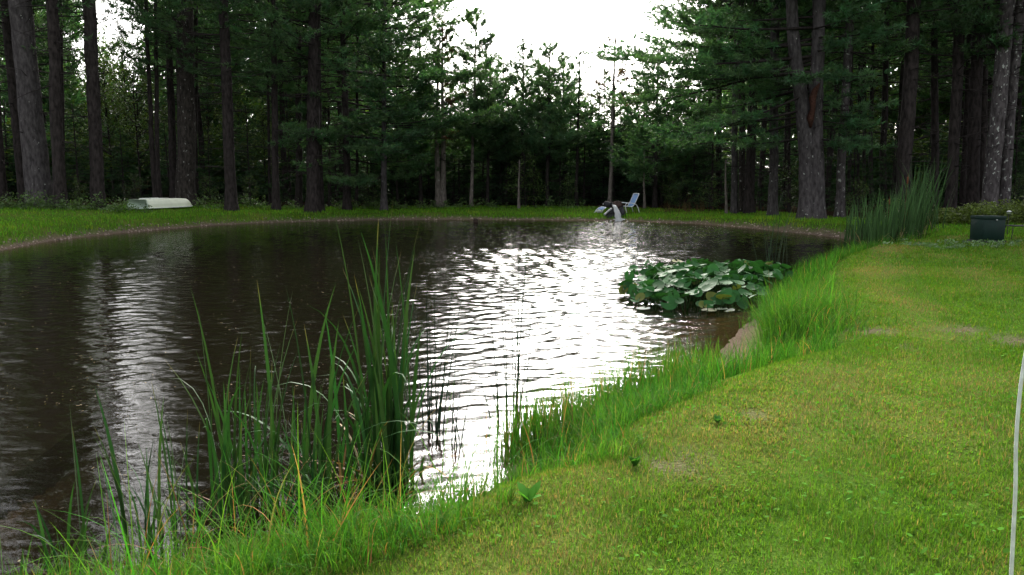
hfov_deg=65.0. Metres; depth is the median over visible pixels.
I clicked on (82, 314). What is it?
water
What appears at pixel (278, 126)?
broadleaf tree
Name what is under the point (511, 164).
pine tree
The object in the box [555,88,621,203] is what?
hemlock tree
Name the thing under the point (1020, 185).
sapling
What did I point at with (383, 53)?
pine tree
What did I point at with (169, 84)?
pine tree
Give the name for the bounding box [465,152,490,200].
pine tree
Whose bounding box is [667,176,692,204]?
sapling
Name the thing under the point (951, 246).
ground weeds
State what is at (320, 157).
pine tree
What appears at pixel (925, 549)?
clover
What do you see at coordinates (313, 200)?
pine tree
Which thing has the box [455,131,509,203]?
hemlock tree
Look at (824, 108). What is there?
pine tree
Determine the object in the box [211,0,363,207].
pine tree
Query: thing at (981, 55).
pine tree
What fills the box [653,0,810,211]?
pine tree
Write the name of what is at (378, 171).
hemlock tree
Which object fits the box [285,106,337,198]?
hemlock tree
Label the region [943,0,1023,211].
pine tree
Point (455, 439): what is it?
reed clump
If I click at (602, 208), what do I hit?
reclining chair
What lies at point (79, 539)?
cattail clump
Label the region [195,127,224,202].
hemlock tree
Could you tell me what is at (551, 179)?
hemlock tree
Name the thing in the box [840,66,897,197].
broadleaf tree
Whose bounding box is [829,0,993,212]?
pine tree
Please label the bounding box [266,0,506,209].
pine tree
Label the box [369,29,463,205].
pine tree
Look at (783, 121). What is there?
broadleaf tree
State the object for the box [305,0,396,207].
pine tree
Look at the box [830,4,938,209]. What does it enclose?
pine tree
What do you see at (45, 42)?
pine tree
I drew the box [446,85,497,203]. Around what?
hemlock tree
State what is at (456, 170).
pine tree
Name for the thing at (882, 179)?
hemlock tree
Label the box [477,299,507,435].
reed clump
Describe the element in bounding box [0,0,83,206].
pine tree
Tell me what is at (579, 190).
hemlock tree
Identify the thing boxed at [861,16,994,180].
pine tree
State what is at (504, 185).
hemlock tree
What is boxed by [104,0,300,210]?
pine tree
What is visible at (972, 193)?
pine tree
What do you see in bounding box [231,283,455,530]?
cattail clump
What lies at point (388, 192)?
hemlock tree
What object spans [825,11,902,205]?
pine tree
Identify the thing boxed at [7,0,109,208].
pine tree
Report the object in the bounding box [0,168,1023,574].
ground
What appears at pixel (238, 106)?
broadleaf tree
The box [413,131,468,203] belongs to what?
hemlock tree
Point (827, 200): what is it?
hemlock tree
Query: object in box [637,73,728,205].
pine tree
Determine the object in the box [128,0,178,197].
pine tree
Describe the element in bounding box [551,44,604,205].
pine tree
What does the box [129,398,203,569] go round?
cattail clump
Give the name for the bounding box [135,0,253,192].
pine tree
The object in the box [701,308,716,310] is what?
floating leaf
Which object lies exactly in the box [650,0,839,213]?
pine tree
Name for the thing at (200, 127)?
pine tree
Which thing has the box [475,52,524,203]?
pine tree
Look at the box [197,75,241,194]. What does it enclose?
broadleaf tree
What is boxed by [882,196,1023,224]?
undergrowth
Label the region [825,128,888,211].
hemlock tree
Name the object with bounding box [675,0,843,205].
pine tree
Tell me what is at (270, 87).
pine tree
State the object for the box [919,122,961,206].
hemlock tree
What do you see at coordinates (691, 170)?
pine tree
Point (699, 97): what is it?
hemlock tree
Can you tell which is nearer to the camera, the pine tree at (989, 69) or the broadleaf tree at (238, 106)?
the pine tree at (989, 69)
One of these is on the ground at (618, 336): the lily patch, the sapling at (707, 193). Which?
the sapling at (707, 193)
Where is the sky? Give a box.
[1,0,896,167]
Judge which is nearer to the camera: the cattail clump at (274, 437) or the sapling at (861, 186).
the cattail clump at (274, 437)
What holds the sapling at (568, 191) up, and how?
on the ground at (618, 336)
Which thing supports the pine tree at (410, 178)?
on the ground at (618, 336)
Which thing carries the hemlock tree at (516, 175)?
on the ground at (618, 336)
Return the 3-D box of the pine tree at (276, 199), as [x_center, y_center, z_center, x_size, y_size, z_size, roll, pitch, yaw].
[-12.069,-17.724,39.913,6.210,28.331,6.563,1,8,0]
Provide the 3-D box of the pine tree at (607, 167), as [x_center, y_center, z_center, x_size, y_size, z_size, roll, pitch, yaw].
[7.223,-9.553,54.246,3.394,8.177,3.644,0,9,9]
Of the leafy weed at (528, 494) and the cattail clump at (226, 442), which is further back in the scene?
the cattail clump at (226, 442)
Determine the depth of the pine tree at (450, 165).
52.69 m
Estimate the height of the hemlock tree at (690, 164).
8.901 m
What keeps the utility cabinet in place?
on the ground at (618, 336)
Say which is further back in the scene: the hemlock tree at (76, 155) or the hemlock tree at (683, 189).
the hemlock tree at (683, 189)
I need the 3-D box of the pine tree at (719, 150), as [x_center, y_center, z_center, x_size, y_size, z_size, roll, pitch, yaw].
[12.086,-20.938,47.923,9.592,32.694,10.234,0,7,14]
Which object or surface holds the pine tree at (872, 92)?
on the ground at (618, 336)
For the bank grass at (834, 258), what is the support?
on the ground at (618, 336)
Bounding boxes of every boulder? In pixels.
[604,201,612,207]
[605,207,614,216]
[611,201,622,208]
[619,206,625,216]
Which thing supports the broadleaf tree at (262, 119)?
on the ground at (618, 336)
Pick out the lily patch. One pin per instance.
(737, 272)
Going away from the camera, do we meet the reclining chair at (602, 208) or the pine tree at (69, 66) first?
the reclining chair at (602, 208)
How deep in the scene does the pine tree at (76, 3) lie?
44.81 m
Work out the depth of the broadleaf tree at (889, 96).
62.01 m
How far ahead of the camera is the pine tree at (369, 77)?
54.49 m
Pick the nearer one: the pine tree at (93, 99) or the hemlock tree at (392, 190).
the pine tree at (93, 99)
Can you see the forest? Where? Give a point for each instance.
(147, 177)
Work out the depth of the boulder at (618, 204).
40.85 m
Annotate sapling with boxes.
[69,176,87,200]
[120,171,147,199]
[198,174,219,201]
[239,174,258,204]
[363,180,380,207]
[504,149,543,205]
[558,174,578,202]
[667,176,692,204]
[695,176,723,210]
[778,158,798,211]
[845,177,871,214]
[912,171,931,209]
[1010,175,1023,207]
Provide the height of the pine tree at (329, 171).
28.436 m
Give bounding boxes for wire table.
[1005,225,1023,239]
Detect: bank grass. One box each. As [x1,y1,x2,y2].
[0,203,1023,244]
[0,369,726,574]
[557,267,855,417]
[729,268,897,354]
[772,231,916,296]
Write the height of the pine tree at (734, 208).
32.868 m
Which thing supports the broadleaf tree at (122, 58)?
on the ground at (618, 336)
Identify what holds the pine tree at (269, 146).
on the ground at (618, 336)
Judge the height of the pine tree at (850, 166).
28.424 m
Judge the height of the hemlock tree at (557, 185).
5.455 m
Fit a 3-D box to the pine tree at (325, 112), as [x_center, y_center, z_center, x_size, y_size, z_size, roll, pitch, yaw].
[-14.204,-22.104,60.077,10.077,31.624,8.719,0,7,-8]
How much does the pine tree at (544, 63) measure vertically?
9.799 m
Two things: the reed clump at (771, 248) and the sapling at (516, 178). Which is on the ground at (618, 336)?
the sapling at (516, 178)
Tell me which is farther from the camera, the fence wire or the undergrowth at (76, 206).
the undergrowth at (76, 206)
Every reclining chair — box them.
[594,206,606,212]
[622,193,639,212]
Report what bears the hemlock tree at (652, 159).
on the ground at (618, 336)
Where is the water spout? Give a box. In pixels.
[612,205,621,220]
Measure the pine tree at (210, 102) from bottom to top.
31.742 m
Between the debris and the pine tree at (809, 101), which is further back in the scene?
the pine tree at (809, 101)
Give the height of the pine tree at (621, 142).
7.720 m
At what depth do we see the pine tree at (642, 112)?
53.49 m
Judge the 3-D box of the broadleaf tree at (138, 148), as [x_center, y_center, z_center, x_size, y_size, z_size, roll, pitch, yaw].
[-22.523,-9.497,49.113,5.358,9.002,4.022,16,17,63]
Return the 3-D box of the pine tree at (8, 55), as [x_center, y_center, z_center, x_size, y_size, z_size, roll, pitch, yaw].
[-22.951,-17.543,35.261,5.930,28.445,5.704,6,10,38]
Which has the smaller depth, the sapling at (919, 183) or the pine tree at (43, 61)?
the sapling at (919, 183)
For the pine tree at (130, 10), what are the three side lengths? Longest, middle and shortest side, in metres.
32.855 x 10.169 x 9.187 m
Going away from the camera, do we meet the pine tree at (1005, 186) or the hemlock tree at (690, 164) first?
the pine tree at (1005, 186)
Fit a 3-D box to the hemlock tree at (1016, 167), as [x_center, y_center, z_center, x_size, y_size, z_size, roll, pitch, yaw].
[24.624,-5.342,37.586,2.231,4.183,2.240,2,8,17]
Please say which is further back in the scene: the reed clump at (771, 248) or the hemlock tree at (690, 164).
the hemlock tree at (690, 164)
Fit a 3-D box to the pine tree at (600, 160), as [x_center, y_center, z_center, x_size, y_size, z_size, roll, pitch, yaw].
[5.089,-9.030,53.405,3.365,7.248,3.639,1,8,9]
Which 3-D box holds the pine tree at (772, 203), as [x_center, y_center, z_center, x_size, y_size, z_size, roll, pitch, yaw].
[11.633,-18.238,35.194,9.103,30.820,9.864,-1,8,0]
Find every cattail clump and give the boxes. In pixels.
[20,479,96,574]
[66,386,199,574]
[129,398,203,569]
[168,290,296,550]
[195,283,319,541]
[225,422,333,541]
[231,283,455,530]
[276,204,475,514]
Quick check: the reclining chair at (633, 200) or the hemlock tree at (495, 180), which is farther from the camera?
the hemlock tree at (495, 180)
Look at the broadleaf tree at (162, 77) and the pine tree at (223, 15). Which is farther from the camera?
the broadleaf tree at (162, 77)
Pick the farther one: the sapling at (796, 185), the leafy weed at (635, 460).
the sapling at (796, 185)
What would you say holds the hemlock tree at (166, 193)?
on the ground at (618, 336)
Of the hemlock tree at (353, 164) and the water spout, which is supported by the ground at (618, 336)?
the hemlock tree at (353, 164)
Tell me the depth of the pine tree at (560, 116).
47.32 m
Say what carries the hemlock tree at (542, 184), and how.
on the ground at (618, 336)
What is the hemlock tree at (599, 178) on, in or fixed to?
on the ground at (618, 336)
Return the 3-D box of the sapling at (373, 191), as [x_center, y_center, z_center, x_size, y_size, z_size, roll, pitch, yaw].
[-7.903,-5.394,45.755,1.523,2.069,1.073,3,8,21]
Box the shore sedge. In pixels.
[456,331,759,471]
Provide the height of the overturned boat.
0.475 m
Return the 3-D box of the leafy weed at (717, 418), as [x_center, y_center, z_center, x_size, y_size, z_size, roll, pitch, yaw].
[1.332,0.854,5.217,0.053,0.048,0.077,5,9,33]
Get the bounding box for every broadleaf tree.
[46,52,154,199]
[63,25,132,193]
[70,32,166,195]
[105,56,175,197]
[110,66,176,195]
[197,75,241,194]
[205,74,270,197]
[235,108,286,200]
[254,83,323,172]
[756,100,796,169]
[791,70,857,164]
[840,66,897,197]
[857,49,927,142]
[896,71,949,155]
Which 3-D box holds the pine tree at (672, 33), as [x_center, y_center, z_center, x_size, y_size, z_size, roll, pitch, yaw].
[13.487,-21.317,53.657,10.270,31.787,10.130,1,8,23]
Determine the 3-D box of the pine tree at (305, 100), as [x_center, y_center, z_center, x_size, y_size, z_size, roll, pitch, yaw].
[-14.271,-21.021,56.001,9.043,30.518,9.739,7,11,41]
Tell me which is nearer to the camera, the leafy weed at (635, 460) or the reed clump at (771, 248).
the leafy weed at (635, 460)
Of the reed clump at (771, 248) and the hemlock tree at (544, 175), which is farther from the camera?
the hemlock tree at (544, 175)
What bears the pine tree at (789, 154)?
on the ground at (618, 336)
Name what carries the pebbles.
on the ground at (618, 336)
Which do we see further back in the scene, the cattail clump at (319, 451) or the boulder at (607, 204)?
the boulder at (607, 204)
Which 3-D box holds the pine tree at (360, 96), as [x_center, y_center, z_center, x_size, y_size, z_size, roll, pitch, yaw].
[-10.044,-21.548,61.898,9.187,30.012,9.516,7,9,41]
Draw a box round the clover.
[420,288,1023,574]
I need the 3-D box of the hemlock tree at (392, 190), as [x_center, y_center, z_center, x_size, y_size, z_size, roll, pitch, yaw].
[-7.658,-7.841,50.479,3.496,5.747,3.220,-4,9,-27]
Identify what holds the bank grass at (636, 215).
on the ground at (618, 336)
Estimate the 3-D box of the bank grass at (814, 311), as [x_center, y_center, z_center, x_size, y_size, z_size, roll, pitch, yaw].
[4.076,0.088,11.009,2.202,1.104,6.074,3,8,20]
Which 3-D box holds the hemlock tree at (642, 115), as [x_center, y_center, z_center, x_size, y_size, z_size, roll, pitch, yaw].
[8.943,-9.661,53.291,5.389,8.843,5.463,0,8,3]
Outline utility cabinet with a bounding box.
[967,215,1006,242]
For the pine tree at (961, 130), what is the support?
on the ground at (618, 336)
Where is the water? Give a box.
[0,220,849,549]
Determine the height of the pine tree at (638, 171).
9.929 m
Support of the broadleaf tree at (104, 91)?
on the ground at (618, 336)
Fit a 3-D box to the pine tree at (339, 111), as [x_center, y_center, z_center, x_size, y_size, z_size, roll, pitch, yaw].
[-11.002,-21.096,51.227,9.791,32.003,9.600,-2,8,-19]
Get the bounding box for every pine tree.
[0,0,45,155]
[0,0,49,204]
[0,0,83,195]
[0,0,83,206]
[0,0,119,163]
[0,1,83,129]
[0,9,83,199]
[0,46,6,75]
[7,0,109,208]
[35,0,104,185]
[45,0,127,208]
[98,0,262,199]
[101,0,262,205]
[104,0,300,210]
[111,0,266,200]
[123,1,207,197]
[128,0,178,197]
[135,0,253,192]
[175,3,287,175]
[202,0,359,201]
[208,0,417,212]
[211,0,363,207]
[219,4,304,186]
[230,0,328,209]
[235,0,331,205]
[255,1,376,165]
[257,0,364,211]
[259,0,364,169]
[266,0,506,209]
[276,0,405,202]
[281,0,374,205]
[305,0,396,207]
[322,0,441,195]
[322,4,413,166]
[333,5,435,196]
[335,0,469,210]
[350,22,444,205]
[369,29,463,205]
[387,153,433,201]
[388,115,457,203]
[409,15,469,206]
[429,86,486,203]
[431,129,477,197]
[444,6,515,206]
[460,49,524,204]
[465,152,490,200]
[470,77,518,200]
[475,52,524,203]
[495,34,549,204]
[496,90,540,194]
[505,37,601,205]
[516,60,569,202]
[541,107,586,202]
[542,52,592,203]
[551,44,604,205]
[568,98,609,199]
[580,31,638,202]
[581,64,629,202]
[585,0,907,219]
[604,42,709,207]
[605,86,630,190]
[615,94,664,203]
[629,68,669,181]
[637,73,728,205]
[640,0,763,205]
[641,0,763,199]
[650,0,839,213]
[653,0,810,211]
[659,101,705,191]
[666,0,806,212]
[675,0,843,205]
[709,0,875,215]
[724,0,866,200]
[740,0,945,217]
[745,0,838,211]
[747,2,842,135]
[779,0,925,205]
[780,22,904,206]
[808,4,927,195]
[824,3,966,197]
[825,6,901,204]
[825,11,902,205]
[826,5,930,206]
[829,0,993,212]
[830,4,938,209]
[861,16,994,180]
[863,0,1021,211]
[865,0,1023,212]
[884,0,999,210]
[892,0,1023,201]
[919,24,966,194]
[923,1,1023,169]
[927,21,997,208]
[931,0,1023,140]
[938,6,1023,164]
[942,0,1023,208]
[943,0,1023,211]
[949,41,1023,184]
[988,7,1023,183]
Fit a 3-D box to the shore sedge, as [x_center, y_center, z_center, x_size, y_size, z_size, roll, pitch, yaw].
[1.160,0.833,7.556,1.123,0.868,4.476,7,10,41]
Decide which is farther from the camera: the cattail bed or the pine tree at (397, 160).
the pine tree at (397, 160)
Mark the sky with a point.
(571, 21)
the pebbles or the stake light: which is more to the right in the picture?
the stake light
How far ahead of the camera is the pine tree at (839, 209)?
33.47 m
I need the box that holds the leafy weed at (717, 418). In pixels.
[713,414,720,422]
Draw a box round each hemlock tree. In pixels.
[1,100,16,197]
[50,105,113,200]
[104,128,147,201]
[105,84,168,198]
[145,125,176,197]
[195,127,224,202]
[215,104,283,204]
[251,91,305,204]
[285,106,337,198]
[323,100,380,203]
[323,121,361,204]
[351,129,392,206]
[359,89,409,202]
[369,124,418,204]
[379,141,431,205]
[392,152,434,202]
[406,133,454,204]
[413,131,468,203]
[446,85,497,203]
[446,131,479,205]
[455,113,530,202]
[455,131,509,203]
[483,129,525,205]
[484,101,544,203]
[489,101,561,202]
[511,135,557,204]
[523,108,569,201]
[524,120,563,202]
[539,124,579,205]
[543,122,595,203]
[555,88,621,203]
[555,120,613,204]
[573,84,637,204]
[579,71,647,204]
[604,111,651,203]
[608,78,674,203]
[616,131,651,205]
[625,102,676,203]
[628,125,692,205]
[648,79,708,202]
[648,113,707,203]
[667,115,715,206]
[671,107,738,209]
[682,81,738,204]
[738,108,792,208]
[755,107,798,208]
[823,124,857,209]
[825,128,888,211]
[863,120,920,210]
[894,124,946,205]
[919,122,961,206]
[1010,108,1023,201]
[1011,161,1023,203]
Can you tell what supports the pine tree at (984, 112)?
on the ground at (618, 336)
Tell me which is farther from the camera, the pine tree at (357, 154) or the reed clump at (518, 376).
the pine tree at (357, 154)
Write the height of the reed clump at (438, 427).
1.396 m
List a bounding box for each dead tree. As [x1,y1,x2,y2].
[504,160,523,207]
[629,151,654,207]
[709,160,742,213]
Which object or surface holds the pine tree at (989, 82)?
on the ground at (618, 336)
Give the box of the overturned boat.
[127,198,192,208]
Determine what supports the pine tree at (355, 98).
on the ground at (618, 336)
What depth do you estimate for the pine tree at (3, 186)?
46.42 m
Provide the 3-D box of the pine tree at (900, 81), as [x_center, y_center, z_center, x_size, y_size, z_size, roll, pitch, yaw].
[21.469,-20.030,42.963,10.563,32.128,10.049,7,12,42]
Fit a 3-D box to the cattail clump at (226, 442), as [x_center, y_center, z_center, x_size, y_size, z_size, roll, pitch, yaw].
[-1.778,0.832,5.036,0.804,1.720,0.910,-7,11,-44]
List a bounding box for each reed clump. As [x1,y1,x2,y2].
[408,275,442,428]
[429,281,461,448]
[446,354,471,462]
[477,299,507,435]
[500,238,538,441]
[751,193,782,263]
[777,199,796,263]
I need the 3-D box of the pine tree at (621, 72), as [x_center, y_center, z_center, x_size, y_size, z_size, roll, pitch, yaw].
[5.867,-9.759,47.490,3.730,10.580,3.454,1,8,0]
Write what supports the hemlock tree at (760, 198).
on the ground at (618, 336)
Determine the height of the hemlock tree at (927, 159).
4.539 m
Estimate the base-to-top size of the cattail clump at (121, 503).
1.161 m
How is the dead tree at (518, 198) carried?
on the ground at (618, 336)
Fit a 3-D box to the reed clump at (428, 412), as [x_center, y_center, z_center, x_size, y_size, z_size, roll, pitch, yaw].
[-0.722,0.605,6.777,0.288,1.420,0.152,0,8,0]
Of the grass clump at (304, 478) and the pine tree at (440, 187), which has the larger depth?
the pine tree at (440, 187)
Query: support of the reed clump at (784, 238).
in the water
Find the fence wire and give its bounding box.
[1009,354,1023,574]
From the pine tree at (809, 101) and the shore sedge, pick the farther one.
the pine tree at (809, 101)
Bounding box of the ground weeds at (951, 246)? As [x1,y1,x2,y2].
[883,238,1023,248]
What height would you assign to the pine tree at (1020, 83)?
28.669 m
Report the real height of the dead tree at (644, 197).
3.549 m
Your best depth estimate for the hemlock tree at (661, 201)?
49.63 m
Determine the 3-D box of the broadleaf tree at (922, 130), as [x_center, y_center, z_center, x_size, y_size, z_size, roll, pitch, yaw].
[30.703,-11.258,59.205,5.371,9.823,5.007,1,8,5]
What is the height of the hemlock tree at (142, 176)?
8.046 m
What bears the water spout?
in the water
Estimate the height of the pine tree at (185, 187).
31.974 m
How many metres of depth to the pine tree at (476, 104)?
46.23 m
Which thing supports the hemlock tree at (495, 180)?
on the ground at (618, 336)
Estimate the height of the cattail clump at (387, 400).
2.182 m
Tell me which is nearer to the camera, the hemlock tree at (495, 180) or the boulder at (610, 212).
the boulder at (610, 212)
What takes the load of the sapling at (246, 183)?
on the ground at (618, 336)
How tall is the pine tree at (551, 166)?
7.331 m
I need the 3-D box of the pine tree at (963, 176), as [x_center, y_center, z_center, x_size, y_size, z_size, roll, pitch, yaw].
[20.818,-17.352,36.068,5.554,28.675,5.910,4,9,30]
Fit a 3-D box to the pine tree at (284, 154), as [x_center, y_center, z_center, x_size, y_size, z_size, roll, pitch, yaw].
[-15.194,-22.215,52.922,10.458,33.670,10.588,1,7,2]
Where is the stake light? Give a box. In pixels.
[1006,210,1011,233]
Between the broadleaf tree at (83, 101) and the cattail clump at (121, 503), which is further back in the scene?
the broadleaf tree at (83, 101)
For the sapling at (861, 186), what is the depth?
36.82 m
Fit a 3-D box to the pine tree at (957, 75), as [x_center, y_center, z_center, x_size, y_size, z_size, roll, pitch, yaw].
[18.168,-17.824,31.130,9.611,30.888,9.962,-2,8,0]
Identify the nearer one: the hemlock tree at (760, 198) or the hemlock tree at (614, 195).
the hemlock tree at (760, 198)
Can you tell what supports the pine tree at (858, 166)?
on the ground at (618, 336)
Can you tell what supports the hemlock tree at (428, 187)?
on the ground at (618, 336)
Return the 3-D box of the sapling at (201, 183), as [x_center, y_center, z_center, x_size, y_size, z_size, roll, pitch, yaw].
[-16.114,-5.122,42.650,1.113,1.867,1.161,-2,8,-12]
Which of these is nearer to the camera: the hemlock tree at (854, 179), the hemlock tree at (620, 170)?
the hemlock tree at (854, 179)
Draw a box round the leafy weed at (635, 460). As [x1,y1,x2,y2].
[628,455,639,465]
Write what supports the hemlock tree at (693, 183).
on the ground at (618, 336)
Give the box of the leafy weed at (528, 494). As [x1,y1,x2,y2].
[516,480,541,501]
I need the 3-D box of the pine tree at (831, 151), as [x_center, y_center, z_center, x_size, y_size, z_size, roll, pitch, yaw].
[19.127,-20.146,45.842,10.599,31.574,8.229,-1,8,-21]
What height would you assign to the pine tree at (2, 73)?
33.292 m
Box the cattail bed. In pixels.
[835,152,954,253]
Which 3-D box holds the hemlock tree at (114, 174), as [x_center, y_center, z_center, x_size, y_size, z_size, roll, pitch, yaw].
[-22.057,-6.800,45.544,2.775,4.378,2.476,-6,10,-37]
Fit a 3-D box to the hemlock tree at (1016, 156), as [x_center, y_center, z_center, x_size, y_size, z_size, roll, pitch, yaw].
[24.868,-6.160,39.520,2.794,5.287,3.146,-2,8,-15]
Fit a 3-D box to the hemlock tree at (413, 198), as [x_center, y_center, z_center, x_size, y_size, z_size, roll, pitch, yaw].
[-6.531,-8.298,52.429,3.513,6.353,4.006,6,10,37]
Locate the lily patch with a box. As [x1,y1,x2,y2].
[618,258,793,317]
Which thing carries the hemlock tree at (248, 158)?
on the ground at (618, 336)
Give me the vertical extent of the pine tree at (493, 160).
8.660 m
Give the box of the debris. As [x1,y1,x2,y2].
[3,257,593,573]
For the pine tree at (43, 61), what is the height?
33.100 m
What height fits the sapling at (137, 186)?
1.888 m
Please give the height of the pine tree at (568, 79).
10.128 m
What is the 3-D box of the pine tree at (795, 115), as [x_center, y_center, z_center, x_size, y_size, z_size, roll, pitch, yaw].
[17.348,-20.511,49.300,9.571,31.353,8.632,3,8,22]
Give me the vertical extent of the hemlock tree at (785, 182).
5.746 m
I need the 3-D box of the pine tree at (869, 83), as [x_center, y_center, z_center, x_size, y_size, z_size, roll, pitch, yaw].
[24.319,-21.388,55.773,9.452,31.268,9.365,5,10,34]
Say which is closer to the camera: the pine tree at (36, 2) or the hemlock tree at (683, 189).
the pine tree at (36, 2)
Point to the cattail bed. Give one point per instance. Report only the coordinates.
(875, 227)
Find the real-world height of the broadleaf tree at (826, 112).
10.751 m
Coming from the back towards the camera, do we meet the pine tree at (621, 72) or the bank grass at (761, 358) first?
the pine tree at (621, 72)
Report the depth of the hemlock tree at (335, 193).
48.35 m
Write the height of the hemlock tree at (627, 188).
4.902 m
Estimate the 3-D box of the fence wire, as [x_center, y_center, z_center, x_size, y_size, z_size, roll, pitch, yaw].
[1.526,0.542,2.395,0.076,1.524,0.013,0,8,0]
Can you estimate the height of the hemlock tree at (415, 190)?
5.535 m
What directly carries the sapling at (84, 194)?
on the ground at (618, 336)
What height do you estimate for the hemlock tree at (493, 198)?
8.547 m
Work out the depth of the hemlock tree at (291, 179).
49.19 m
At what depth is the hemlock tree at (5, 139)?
49.08 m
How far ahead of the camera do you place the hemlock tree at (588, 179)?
50.34 m
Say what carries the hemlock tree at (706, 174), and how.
on the ground at (618, 336)
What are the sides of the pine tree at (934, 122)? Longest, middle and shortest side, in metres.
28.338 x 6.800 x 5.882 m
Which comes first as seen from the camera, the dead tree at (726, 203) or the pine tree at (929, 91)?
the dead tree at (726, 203)
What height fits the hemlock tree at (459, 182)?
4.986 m
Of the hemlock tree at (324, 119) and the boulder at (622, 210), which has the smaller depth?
the boulder at (622, 210)
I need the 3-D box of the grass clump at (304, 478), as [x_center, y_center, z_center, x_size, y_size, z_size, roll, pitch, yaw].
[-1.418,1.164,4.953,0.664,0.844,0.649,0,8,0]
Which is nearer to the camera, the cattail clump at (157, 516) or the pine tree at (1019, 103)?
the cattail clump at (157, 516)
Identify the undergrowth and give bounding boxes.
[0,189,595,212]
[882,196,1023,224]
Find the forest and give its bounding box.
[0,0,1023,203]
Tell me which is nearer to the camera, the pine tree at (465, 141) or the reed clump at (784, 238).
the reed clump at (784, 238)
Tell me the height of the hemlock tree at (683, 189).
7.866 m
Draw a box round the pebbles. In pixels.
[1,215,845,248]
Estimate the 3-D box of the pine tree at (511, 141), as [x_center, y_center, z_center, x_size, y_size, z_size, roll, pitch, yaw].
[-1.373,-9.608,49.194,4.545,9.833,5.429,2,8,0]

